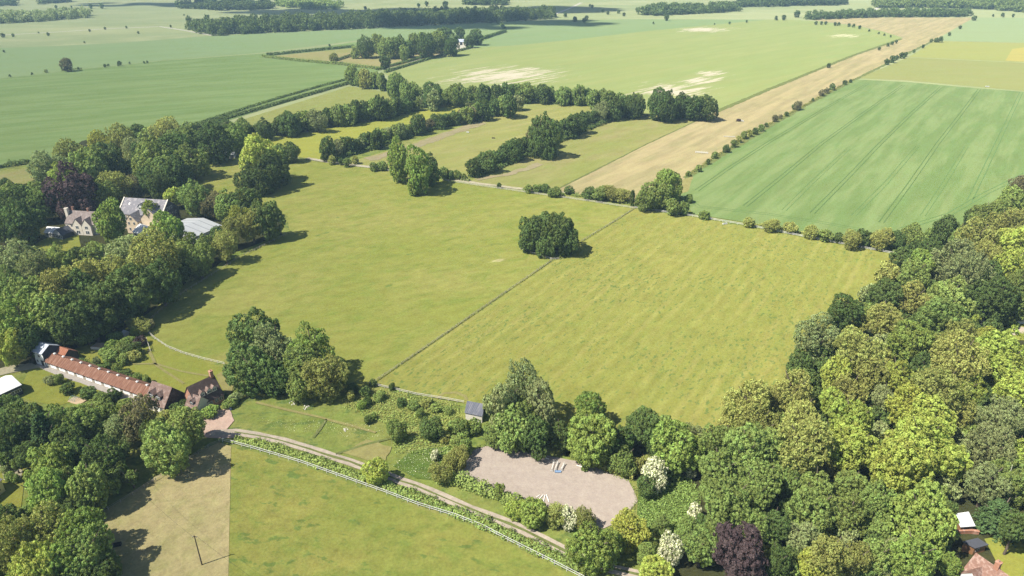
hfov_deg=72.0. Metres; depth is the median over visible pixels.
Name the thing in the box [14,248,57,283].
broadleaf tree
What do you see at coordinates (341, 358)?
broadleaf tree
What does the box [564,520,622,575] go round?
broadleaf tree
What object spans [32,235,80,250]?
manor lawn
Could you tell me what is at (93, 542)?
broadleaf tree
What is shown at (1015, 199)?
broadleaf tree
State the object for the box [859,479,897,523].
broadleaf tree
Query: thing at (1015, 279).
broadleaf tree
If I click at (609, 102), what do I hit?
hedgerow tree
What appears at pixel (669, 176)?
broadleaf tree
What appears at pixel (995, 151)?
wheel track
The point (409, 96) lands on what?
hedgerow tree
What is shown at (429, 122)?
hedgerow tree
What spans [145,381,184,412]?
tiled cottage
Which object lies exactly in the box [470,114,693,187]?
field
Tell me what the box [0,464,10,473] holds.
shrub
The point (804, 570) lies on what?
broadleaf tree
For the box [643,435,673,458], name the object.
broadleaf tree
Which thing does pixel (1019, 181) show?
broadleaf tree
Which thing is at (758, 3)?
wood
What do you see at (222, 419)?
cottage yard
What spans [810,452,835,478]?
broadleaf tree
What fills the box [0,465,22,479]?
gravel patch
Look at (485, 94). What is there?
hedgerow tree
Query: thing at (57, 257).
broadleaf tree
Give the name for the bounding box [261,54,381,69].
farm hedge
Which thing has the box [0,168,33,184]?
pale pasture
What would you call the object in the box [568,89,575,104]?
hedgerow tree
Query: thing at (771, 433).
broadleaf tree
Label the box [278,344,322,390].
broadleaf tree
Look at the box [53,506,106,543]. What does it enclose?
broadleaf tree
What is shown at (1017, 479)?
broadleaf tree
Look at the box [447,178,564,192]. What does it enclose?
track
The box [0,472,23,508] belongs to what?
cottage garden
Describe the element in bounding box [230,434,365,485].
verge hedge
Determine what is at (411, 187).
broadleaf tree
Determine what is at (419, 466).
lush rough
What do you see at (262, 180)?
broadleaf tree
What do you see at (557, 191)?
shrub
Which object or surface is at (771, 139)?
wheel track
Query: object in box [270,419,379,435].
cow parsley
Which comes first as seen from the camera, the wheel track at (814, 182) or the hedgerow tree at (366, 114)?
the wheel track at (814, 182)
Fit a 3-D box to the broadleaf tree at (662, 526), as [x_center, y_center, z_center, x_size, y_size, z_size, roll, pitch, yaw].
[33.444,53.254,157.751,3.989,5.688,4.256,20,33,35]
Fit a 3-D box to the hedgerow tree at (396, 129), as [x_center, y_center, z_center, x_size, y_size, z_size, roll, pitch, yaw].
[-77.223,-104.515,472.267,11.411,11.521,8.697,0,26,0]
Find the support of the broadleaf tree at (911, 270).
on the woodland floor
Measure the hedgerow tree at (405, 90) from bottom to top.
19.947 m
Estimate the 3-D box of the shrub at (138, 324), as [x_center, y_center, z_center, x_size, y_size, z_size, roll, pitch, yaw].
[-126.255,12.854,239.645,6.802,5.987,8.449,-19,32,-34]
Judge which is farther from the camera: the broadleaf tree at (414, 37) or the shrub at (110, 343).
the broadleaf tree at (414, 37)
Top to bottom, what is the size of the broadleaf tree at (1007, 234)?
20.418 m
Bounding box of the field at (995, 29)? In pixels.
[942,18,1023,42]
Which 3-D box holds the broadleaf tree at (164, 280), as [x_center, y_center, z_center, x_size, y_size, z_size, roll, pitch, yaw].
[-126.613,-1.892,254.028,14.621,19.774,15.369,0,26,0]
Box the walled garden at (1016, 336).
[1003,324,1023,339]
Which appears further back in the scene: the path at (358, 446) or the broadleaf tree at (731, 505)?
the path at (358, 446)
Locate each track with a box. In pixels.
[10,26,210,35]
[210,429,640,575]
[235,431,644,575]
[305,157,369,167]
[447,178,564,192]
[557,3,580,13]
[693,200,855,227]
[694,204,857,229]
[695,83,866,189]
[699,84,867,190]
[743,85,901,205]
[748,85,904,205]
[782,149,845,209]
[786,149,849,210]
[810,88,937,212]
[815,88,940,212]
[851,146,915,214]
[857,147,918,214]
[878,89,977,221]
[883,89,980,222]
[900,173,1022,227]
[920,146,964,214]
[920,184,1007,224]
[925,147,967,215]
[966,92,1019,200]
[971,92,1022,201]
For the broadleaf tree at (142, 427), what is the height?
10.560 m
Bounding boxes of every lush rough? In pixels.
[393,446,456,479]
[637,476,697,533]
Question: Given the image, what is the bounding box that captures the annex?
[132,224,156,235]
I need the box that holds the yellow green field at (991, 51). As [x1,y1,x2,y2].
[910,41,1023,61]
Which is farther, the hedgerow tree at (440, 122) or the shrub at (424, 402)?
the hedgerow tree at (440, 122)
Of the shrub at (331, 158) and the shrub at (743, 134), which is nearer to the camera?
the shrub at (331, 158)
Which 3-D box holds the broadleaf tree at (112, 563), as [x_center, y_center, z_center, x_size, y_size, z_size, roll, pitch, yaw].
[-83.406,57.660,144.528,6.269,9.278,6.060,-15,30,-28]
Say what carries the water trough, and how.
on the rough grass at (248, 413)
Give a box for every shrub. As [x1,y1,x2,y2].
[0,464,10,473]
[3,471,14,482]
[9,473,19,482]
[42,375,57,385]
[52,373,63,384]
[59,382,75,395]
[79,386,96,399]
[85,399,104,408]
[91,356,100,364]
[92,391,112,405]
[97,361,111,369]
[98,347,109,356]
[101,349,117,362]
[104,339,119,347]
[104,388,123,403]
[106,331,122,342]
[110,342,127,356]
[111,362,123,371]
[115,352,129,365]
[115,397,133,410]
[119,336,134,346]
[120,341,141,354]
[120,368,131,375]
[124,317,134,328]
[124,349,141,362]
[129,316,150,333]
[129,327,138,336]
[132,372,142,379]
[133,334,146,345]
[141,319,155,328]
[142,374,150,382]
[157,409,168,419]
[169,402,184,414]
[178,399,186,405]
[200,404,218,418]
[221,398,237,408]
[227,392,242,401]
[327,155,335,164]
[342,158,351,167]
[345,382,358,393]
[345,390,354,400]
[352,155,358,164]
[356,400,366,410]
[358,386,370,396]
[363,396,371,404]
[364,415,371,424]
[369,162,377,171]
[369,378,376,386]
[370,412,376,419]
[373,390,385,402]
[377,161,387,170]
[389,382,394,391]
[396,397,406,407]
[407,400,419,410]
[416,407,424,418]
[420,396,433,408]
[429,403,444,412]
[440,432,450,444]
[442,405,451,414]
[447,170,453,179]
[447,420,457,433]
[449,435,461,445]
[453,170,461,178]
[457,427,469,438]
[524,184,532,193]
[532,184,540,193]
[540,183,549,192]
[547,188,555,197]
[552,186,561,196]
[564,185,574,193]
[581,186,596,199]
[592,185,607,200]
[602,184,619,201]
[613,188,630,202]
[630,189,634,205]
[685,194,692,203]
[695,165,701,171]
[698,210,709,220]
[711,151,718,158]
[722,144,729,152]
[730,139,738,147]
[736,136,741,142]
[741,131,746,139]
[743,217,754,227]
[747,129,752,136]
[752,127,758,134]
[758,124,764,131]
[761,218,780,232]
[772,115,777,121]
[783,222,798,232]
[793,101,801,110]
[794,10,800,17]
[803,224,820,239]
[818,89,824,95]
[819,229,834,241]
[829,83,835,89]
[833,232,843,242]
[884,58,889,64]
[890,55,895,62]
[899,52,905,58]
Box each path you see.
[126,363,208,375]
[147,349,184,383]
[255,401,376,432]
[312,419,326,437]
[336,437,390,454]
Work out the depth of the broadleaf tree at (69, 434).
176.19 m
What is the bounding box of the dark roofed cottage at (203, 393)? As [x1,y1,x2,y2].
[183,370,223,410]
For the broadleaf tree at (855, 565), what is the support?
on the woodland floor
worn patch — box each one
[216,371,232,394]
[343,440,390,460]
[681,176,692,193]
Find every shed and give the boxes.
[90,342,104,349]
[961,538,988,554]
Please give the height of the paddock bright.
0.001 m
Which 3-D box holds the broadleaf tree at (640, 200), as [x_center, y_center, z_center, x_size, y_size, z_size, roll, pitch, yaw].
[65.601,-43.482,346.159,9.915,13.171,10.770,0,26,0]
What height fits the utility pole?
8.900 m
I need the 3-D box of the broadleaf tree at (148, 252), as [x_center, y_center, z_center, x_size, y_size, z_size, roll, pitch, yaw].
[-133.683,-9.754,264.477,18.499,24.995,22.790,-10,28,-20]
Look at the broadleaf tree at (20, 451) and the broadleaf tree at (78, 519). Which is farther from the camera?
the broadleaf tree at (20, 451)
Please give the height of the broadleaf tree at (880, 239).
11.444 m
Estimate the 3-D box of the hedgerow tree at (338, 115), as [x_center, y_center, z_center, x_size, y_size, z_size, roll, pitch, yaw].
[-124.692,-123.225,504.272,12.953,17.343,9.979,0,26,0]
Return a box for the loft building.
[32,342,59,365]
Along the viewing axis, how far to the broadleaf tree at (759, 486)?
156.62 m
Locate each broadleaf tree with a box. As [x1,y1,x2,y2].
[0,177,13,186]
[0,180,24,205]
[0,183,38,215]
[0,197,47,244]
[0,216,13,243]
[0,237,42,282]
[0,263,24,302]
[0,275,47,313]
[0,289,49,348]
[0,325,31,366]
[0,393,23,421]
[0,398,49,434]
[0,415,31,458]
[0,503,20,524]
[0,513,40,572]
[7,540,61,575]
[9,458,19,473]
[11,500,71,549]
[12,324,45,360]
[12,440,39,467]
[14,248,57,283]
[18,291,66,342]
[21,466,69,519]
[22,185,56,221]
[25,150,67,183]
[26,442,75,483]
[33,267,76,297]
[37,539,86,575]
[44,242,78,269]
[44,289,100,346]
[44,406,86,439]
[47,161,70,198]
[47,322,74,347]
[47,464,76,497]
[48,424,85,450]
[51,138,84,164]
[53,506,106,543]
[55,490,94,514]
[56,267,96,300]
[59,57,72,71]
[59,258,108,282]
[63,403,102,436]
[63,437,93,469]
[63,519,114,575]
[64,461,108,510]
[65,246,89,262]
[66,292,117,341]
[67,146,109,188]
[71,311,99,344]
[79,240,104,261]
[80,432,126,473]
[84,178,122,207]
[84,280,131,323]
[86,548,122,575]
[87,129,111,153]
[88,141,124,179]
[89,400,118,421]
[91,196,126,242]
[97,253,136,284]
[98,170,133,205]
[102,458,128,483]
[103,122,134,153]
[103,233,144,274]
[103,412,139,445]
[105,262,161,318]
[117,393,159,442]
[121,136,138,161]
[122,174,144,197]
[123,470,138,488]
[125,225,181,276]
[130,140,144,158]
[131,134,173,176]
[134,167,155,197]
[138,416,169,444]
[140,419,191,478]
[141,199,157,215]
[143,156,165,185]
[143,255,182,305]
[144,171,176,199]
[146,131,191,161]
[147,116,179,144]
[148,210,184,250]
[159,154,192,187]
[162,186,178,203]
[163,256,191,282]
[165,126,198,148]
[165,406,206,448]
[169,241,194,263]
[173,141,210,179]
[175,231,197,247]
[176,178,212,217]
[183,242,214,278]
[193,121,233,163]
[194,232,218,257]
[198,190,225,220]
[209,225,227,248]
[209,228,237,263]
[212,117,231,128]
[214,188,241,220]
[220,216,244,243]
[222,122,247,155]
[222,340,277,398]
[225,306,280,353]
[226,187,262,212]
[228,205,248,229]
[232,160,263,188]
[234,208,266,242]
[235,117,251,133]
[238,132,282,168]
[246,159,279,196]
[249,198,285,240]
[250,322,294,363]
[254,354,289,397]
[258,149,291,188]
[274,143,287,157]
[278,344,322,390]
[280,141,300,163]
[284,366,309,403]
[288,320,335,362]
[300,355,349,402]
[329,52,337,61]
[329,355,348,382]
[350,45,360,58]
[356,34,374,58]
[360,456,389,485]
[371,33,381,53]
[377,36,394,58]
[379,55,390,69]
[386,134,408,182]
[386,419,407,444]
[388,35,405,58]
[399,44,409,60]
[405,40,414,57]
[405,143,432,193]
[407,32,419,53]
[407,179,422,195]
[416,32,436,57]
[418,416,443,442]
[419,151,441,186]
[427,461,453,483]
[431,28,446,53]
[438,27,451,38]
[439,166,447,179]
[441,451,461,472]
[444,32,459,56]
[448,444,469,470]
[453,417,469,435]
[454,27,464,38]
[457,438,472,454]
[463,35,473,47]
[468,417,481,435]
[469,28,483,44]
[482,382,518,439]
[483,421,499,449]
[492,400,531,453]
[493,482,505,500]
[495,395,538,452]
[502,357,541,416]
[503,497,527,521]
[518,215,546,247]
[518,228,536,253]
[518,414,549,460]
[519,496,547,529]
[522,378,557,436]
[535,210,561,235]
[535,230,557,258]
[540,211,576,256]
[541,501,567,529]
[546,420,570,452]
[555,227,578,256]
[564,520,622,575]
[566,408,617,467]
[572,504,596,528]
[573,391,606,424]
[580,459,591,471]
[600,424,634,460]
[604,529,626,550]
[605,456,620,472]
[608,444,635,475]
[610,507,651,554]
[620,461,636,476]
[625,405,663,454]
[632,456,643,474]
[634,187,654,211]
[636,542,655,564]
[637,473,656,497]
[638,554,674,575]
[641,181,670,210]
[641,454,652,465]
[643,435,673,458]
[647,414,680,441]
[650,418,706,480]
[651,514,670,536]
[654,168,682,200]
[665,198,680,215]
[674,528,689,550]
[677,515,697,534]
[679,201,689,215]
[679,422,702,449]
[682,524,721,567]
[695,513,712,538]
[697,447,745,493]
[698,423,731,455]
[700,476,751,527]
[703,515,729,542]
[716,421,776,485]
[719,378,774,427]
[737,403,781,443]
[737,460,782,509]
[737,507,771,542]
[753,426,789,460]
[762,507,790,540]
[763,452,801,482]
[766,543,791,575]
[767,386,789,414]
[771,369,814,419]
[772,416,837,479]
[777,467,807,497]
[780,398,821,440]
[784,487,837,533]
[784,521,821,553]
[786,348,813,375]
[793,311,840,362]
[797,546,828,575]
[799,466,833,498]
[804,533,852,575]
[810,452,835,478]
[817,386,845,422]
[819,355,852,391]
[823,420,879,470]
[825,492,868,538]
[826,398,874,438]
[827,292,864,332]
[829,372,869,405]
[832,324,886,386]
[833,470,870,508]
[836,540,874,575]
[838,455,856,474]
[842,228,861,249]
[843,314,868,338]
[852,356,890,392]
[857,228,873,246]
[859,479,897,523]
[860,538,892,575]
[862,300,903,336]
[865,277,904,313]
[865,513,898,545]
[868,436,937,504]
[869,227,895,250]
[870,383,894,420]
[881,410,964,478]
[882,359,914,395]
[884,382,924,430]
[884,477,959,555]
[886,318,934,365]
[887,528,940,575]
[888,229,906,249]
[892,280,931,318]
[896,257,931,292]
[898,392,957,436]
[901,222,924,246]
[905,237,946,265]
[906,248,936,274]
[911,351,934,378]
[911,364,972,418]
[914,297,973,340]
[922,274,975,316]
[924,238,975,290]
[928,318,978,357]
[929,329,992,391]
[931,214,960,244]
[935,444,973,481]
[936,551,963,575]
[941,249,998,296]
[947,397,976,429]
[948,224,984,251]
[954,216,1000,254]
[955,374,988,402]
[961,277,993,314]
[963,209,975,224]
[963,461,1013,506]
[966,421,1017,469]
[967,201,1006,229]
[970,314,981,322]
[972,393,1023,447]
[973,325,1023,387]
[975,239,1003,262]
[975,259,1002,287]
[975,274,1020,321]
[975,325,1001,343]
[981,207,1023,238]
[985,457,1023,508]
[991,226,1023,268]
[992,368,1023,409]
[993,199,1007,210]
[993,249,1023,278]
[996,184,1023,214]
[997,508,1023,554]
[998,287,1023,323]
[1004,435,1023,465]
[1006,268,1023,289]
[1008,175,1023,192]
[1009,207,1023,223]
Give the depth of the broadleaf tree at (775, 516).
149.56 m
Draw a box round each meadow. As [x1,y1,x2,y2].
[149,158,632,393]
[377,209,895,438]
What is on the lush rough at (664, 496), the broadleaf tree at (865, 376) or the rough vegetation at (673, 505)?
the rough vegetation at (673, 505)
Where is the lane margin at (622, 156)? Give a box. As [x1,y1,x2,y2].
[559,121,695,187]
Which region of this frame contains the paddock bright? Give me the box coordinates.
[254,104,472,158]
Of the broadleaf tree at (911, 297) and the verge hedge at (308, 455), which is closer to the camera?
the verge hedge at (308, 455)
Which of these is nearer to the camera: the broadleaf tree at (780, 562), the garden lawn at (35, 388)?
the broadleaf tree at (780, 562)
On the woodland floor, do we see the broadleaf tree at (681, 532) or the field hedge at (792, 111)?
the broadleaf tree at (681, 532)
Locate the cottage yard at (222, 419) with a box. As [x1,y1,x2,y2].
[203,409,234,437]
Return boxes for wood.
[0,0,19,5]
[0,5,92,23]
[36,0,71,3]
[174,0,275,10]
[184,4,556,35]
[274,0,343,9]
[461,0,509,4]
[636,0,741,15]
[736,0,848,6]
[804,6,973,19]
[871,0,1023,11]
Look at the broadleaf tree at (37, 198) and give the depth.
328.55 m
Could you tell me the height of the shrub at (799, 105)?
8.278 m
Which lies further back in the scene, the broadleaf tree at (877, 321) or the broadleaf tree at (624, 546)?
the broadleaf tree at (877, 321)
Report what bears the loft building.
on the garden lawn at (35, 388)
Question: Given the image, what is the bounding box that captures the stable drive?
[0,363,38,374]
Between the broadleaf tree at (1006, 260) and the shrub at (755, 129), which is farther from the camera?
the shrub at (755, 129)
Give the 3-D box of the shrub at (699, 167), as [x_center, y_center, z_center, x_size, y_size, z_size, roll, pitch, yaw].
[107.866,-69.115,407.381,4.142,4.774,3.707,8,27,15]
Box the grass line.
[378,260,552,379]
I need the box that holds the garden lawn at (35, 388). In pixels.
[19,332,224,418]
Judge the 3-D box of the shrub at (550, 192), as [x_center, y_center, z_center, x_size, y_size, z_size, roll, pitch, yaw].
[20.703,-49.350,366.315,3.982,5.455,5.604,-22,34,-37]
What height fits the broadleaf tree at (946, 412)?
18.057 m
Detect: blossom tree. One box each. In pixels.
[429,449,439,460]
[559,504,576,531]
[640,455,668,494]
[657,529,684,570]
[685,468,697,478]
[687,502,701,521]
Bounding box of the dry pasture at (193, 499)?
[65,442,230,575]
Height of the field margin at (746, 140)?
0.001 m
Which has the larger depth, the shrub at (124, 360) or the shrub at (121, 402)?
the shrub at (124, 360)
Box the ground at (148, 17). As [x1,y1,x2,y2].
[0,0,1023,163]
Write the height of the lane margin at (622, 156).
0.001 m
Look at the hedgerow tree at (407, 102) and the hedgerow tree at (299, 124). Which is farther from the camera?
the hedgerow tree at (407, 102)
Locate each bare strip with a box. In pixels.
[364,122,485,160]
[475,163,543,179]
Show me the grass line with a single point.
(459, 324)
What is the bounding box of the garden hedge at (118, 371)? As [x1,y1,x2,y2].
[79,357,145,381]
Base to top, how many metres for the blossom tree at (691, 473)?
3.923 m
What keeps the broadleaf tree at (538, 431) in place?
on the rough grass at (248, 413)
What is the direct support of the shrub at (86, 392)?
on the garden lawn at (35, 388)
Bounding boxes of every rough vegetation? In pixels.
[342,388,463,424]
[344,388,458,454]
[637,474,700,541]
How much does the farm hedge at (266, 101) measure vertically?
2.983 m
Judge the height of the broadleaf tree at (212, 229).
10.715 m
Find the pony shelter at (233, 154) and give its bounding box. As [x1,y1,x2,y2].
[230,151,235,157]
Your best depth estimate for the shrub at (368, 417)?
194.18 m
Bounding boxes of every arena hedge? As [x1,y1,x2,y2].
[437,470,552,521]
[586,452,636,480]
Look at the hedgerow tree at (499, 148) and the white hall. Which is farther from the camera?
the hedgerow tree at (499, 148)
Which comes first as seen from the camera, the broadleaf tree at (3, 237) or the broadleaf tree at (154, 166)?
the broadleaf tree at (3, 237)
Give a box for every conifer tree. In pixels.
[24,411,59,444]
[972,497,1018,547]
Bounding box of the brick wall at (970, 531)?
[957,529,979,534]
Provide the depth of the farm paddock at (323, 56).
810.06 m
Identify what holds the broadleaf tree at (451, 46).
on the field barley
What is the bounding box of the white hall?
[173,218,221,239]
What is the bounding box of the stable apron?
[37,364,139,404]
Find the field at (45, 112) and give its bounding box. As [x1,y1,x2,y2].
[0,33,491,164]
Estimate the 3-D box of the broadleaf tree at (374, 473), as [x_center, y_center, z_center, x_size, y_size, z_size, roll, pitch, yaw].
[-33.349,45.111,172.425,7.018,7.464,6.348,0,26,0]
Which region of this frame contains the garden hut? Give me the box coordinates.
[121,330,129,336]
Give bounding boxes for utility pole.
[192,535,202,564]
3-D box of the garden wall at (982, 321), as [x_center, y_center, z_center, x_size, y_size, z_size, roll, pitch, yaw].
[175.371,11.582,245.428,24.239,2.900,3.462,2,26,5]
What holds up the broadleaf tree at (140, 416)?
on the rough grass at (248, 413)
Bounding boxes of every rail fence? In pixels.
[148,331,224,363]
[222,438,583,575]
[299,157,388,169]
[375,259,551,379]
[376,384,463,401]
[442,179,632,207]
[581,208,632,241]
[635,206,891,252]
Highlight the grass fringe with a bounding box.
[613,474,639,525]
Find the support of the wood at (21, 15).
on the ground at (148, 17)
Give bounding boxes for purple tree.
[41,160,99,221]
[710,520,768,575]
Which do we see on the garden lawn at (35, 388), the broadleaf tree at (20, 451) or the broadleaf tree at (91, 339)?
the broadleaf tree at (91, 339)
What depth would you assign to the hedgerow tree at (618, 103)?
518.14 m
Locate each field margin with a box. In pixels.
[684,42,930,177]
[718,39,901,111]
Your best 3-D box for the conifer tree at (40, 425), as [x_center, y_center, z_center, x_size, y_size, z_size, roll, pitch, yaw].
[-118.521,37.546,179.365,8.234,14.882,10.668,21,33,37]
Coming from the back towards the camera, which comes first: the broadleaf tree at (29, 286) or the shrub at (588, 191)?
the shrub at (588, 191)
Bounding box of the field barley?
[382,20,901,113]
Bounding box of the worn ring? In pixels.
[437,391,467,399]
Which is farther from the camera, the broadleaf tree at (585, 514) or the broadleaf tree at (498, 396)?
the broadleaf tree at (498, 396)
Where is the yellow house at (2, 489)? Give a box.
[0,478,5,494]
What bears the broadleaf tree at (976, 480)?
on the woodland floor
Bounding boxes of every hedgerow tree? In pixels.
[252,116,273,139]
[270,125,277,135]
[271,114,289,135]
[276,110,299,136]
[287,114,301,136]
[294,111,307,131]
[297,110,312,131]
[307,108,328,132]
[319,136,335,160]
[322,107,333,126]
[329,103,346,126]
[333,138,345,155]
[339,136,354,154]
[344,64,356,85]
[344,104,357,126]
[348,99,362,122]
[348,137,359,151]
[353,70,362,86]
[354,99,369,122]
[356,137,365,149]
[358,68,372,88]
[359,132,369,145]
[360,100,370,121]
[362,131,374,147]
[367,97,379,119]
[369,71,380,88]
[370,129,384,149]
[373,94,389,120]
[374,127,389,140]
[376,72,386,90]
[383,127,390,138]
[385,98,396,118]
[386,71,403,99]
[390,124,404,138]
[391,96,404,116]
[397,122,406,139]
[399,79,415,98]
[399,98,412,113]
[402,94,416,111]
[405,124,411,136]
[409,81,418,90]
[410,86,422,98]
[410,113,425,135]
[412,97,420,111]
[422,81,442,109]
[426,88,441,110]
[426,118,434,127]
[430,113,436,122]
[434,113,445,129]
[439,86,447,104]
[443,113,451,126]
[448,82,466,106]
[450,110,461,124]
[460,106,474,123]
[463,105,477,121]
[464,87,472,102]
[464,158,481,176]
[469,85,476,99]
[473,88,481,102]
[475,99,491,121]
[477,83,491,101]
[477,149,497,173]
[487,98,501,116]
[490,83,505,98]
[493,150,506,164]
[496,95,511,116]
[498,145,511,160]
[501,139,516,159]
[502,82,514,96]
[502,92,517,117]
[505,137,524,161]
[511,83,522,96]
[511,95,524,110]
[513,82,533,103]
[518,136,530,155]
[525,123,542,154]
[528,111,562,160]
[529,86,538,99]
[534,84,550,104]
[550,86,554,100]
[551,91,558,101]
[555,86,569,105]
[557,120,572,138]
[564,113,582,138]
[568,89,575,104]
[572,84,585,105]
[574,110,588,133]
[584,88,591,98]
[585,111,593,125]
[586,89,599,108]
[590,110,600,122]
[592,100,608,121]
[599,88,615,104]
[607,99,617,117]
[608,95,625,121]
[624,92,642,118]
[635,92,645,113]
[647,87,670,120]
[657,89,678,123]
[672,91,689,119]
[685,95,706,120]
[696,94,718,120]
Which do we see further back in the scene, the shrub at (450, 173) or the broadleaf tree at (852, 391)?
the shrub at (450, 173)
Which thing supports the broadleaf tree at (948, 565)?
on the woodland floor
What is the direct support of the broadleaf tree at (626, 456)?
on the woodland floor
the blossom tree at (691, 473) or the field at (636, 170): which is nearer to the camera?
the blossom tree at (691, 473)
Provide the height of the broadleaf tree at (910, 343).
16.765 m
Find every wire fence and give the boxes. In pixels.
[104,439,221,510]
[150,232,287,318]
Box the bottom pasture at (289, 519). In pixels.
[229,447,570,575]
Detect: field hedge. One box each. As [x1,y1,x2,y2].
[0,158,30,167]
[255,99,590,139]
[335,110,511,159]
[435,175,469,180]
[472,115,625,178]
[523,187,630,203]
[685,79,853,175]
[752,223,885,248]
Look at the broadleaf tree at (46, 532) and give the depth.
147.87 m
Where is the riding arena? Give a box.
[457,446,636,528]
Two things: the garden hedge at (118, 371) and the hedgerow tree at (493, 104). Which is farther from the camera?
the hedgerow tree at (493, 104)
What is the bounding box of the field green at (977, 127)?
[681,79,1023,249]
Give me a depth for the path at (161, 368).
220.14 m
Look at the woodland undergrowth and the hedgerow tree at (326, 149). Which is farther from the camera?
the hedgerow tree at (326, 149)
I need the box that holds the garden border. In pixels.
[1011,327,1023,334]
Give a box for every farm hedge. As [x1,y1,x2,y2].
[195,78,344,123]
[195,81,348,127]
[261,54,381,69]
[266,44,352,55]
[335,54,350,60]
[376,55,424,69]
[384,46,470,72]
[482,29,506,38]
[497,21,505,28]
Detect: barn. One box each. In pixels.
[0,375,23,403]
[55,346,78,358]
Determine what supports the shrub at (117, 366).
on the garden lawn at (35, 388)
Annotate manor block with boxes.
[120,197,180,232]
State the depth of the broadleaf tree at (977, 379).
196.92 m
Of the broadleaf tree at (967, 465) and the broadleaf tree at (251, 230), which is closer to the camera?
the broadleaf tree at (967, 465)
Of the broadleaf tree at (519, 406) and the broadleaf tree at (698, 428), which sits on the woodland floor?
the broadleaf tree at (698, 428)
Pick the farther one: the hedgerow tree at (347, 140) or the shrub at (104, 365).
the hedgerow tree at (347, 140)
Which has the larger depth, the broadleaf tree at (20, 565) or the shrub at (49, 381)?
the shrub at (49, 381)
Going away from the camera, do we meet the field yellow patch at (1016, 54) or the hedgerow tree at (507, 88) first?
the hedgerow tree at (507, 88)
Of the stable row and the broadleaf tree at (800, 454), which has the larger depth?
the stable row
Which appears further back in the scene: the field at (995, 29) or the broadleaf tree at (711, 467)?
the field at (995, 29)
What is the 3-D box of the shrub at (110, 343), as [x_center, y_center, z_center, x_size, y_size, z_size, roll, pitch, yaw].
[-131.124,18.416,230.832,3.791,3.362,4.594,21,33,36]
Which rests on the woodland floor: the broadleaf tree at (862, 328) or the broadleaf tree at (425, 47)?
the broadleaf tree at (862, 328)
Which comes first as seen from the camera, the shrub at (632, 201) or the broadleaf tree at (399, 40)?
the shrub at (632, 201)
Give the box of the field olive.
[861,58,1023,90]
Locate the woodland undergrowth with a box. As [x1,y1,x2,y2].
[705,240,1023,575]
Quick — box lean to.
[954,512,974,529]
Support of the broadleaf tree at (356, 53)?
on the farm paddock at (323, 56)
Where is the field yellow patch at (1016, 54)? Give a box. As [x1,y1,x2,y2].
[1005,47,1023,61]
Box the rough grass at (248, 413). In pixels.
[0,103,1006,575]
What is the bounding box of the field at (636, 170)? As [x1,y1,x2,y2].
[558,18,970,202]
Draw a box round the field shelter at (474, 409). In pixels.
[465,401,484,422]
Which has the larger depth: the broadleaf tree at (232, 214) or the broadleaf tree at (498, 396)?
the broadleaf tree at (232, 214)
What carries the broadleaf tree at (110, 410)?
on the rough grass at (248, 413)
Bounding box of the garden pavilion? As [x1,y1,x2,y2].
[44,225,73,238]
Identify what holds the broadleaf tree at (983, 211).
on the woodland floor
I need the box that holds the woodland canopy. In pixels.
[0,121,1023,575]
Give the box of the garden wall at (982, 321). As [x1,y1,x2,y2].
[980,318,1023,323]
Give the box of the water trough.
[113,541,121,547]
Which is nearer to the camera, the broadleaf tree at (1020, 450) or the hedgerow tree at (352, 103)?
the broadleaf tree at (1020, 450)
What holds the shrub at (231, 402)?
on the rough grass at (248, 413)
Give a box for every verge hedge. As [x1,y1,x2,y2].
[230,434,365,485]
[376,479,580,572]
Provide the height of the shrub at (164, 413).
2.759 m
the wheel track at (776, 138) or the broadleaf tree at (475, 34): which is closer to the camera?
the wheel track at (776, 138)
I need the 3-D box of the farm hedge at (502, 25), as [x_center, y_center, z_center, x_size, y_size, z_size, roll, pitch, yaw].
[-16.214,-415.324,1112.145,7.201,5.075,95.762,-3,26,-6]
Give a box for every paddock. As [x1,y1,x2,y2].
[233,86,391,126]
[277,48,443,68]
[350,104,597,176]
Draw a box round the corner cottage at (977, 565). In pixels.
[960,553,1008,575]
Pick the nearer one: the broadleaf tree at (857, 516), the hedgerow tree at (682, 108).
the broadleaf tree at (857, 516)
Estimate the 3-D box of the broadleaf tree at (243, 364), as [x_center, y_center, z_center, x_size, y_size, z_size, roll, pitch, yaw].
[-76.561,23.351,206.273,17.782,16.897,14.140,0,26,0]
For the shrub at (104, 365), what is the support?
on the garden lawn at (35, 388)
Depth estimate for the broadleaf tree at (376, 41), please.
829.14 m
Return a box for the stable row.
[43,352,150,396]
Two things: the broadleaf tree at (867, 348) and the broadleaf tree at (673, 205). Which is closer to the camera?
the broadleaf tree at (867, 348)
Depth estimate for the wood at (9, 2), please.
1455.40 m
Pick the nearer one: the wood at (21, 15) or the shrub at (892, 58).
the shrub at (892, 58)
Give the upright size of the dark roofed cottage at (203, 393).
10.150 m
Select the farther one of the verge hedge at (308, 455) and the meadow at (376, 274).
the meadow at (376, 274)
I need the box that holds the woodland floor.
[561,187,1023,575]
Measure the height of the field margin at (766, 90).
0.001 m
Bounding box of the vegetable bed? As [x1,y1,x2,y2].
[67,395,87,403]
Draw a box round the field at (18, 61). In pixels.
[0,19,758,77]
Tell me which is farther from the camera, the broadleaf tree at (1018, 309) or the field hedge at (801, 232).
the field hedge at (801, 232)
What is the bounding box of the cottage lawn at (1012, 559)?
[985,536,1023,575]
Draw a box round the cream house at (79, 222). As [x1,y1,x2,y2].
[63,206,100,235]

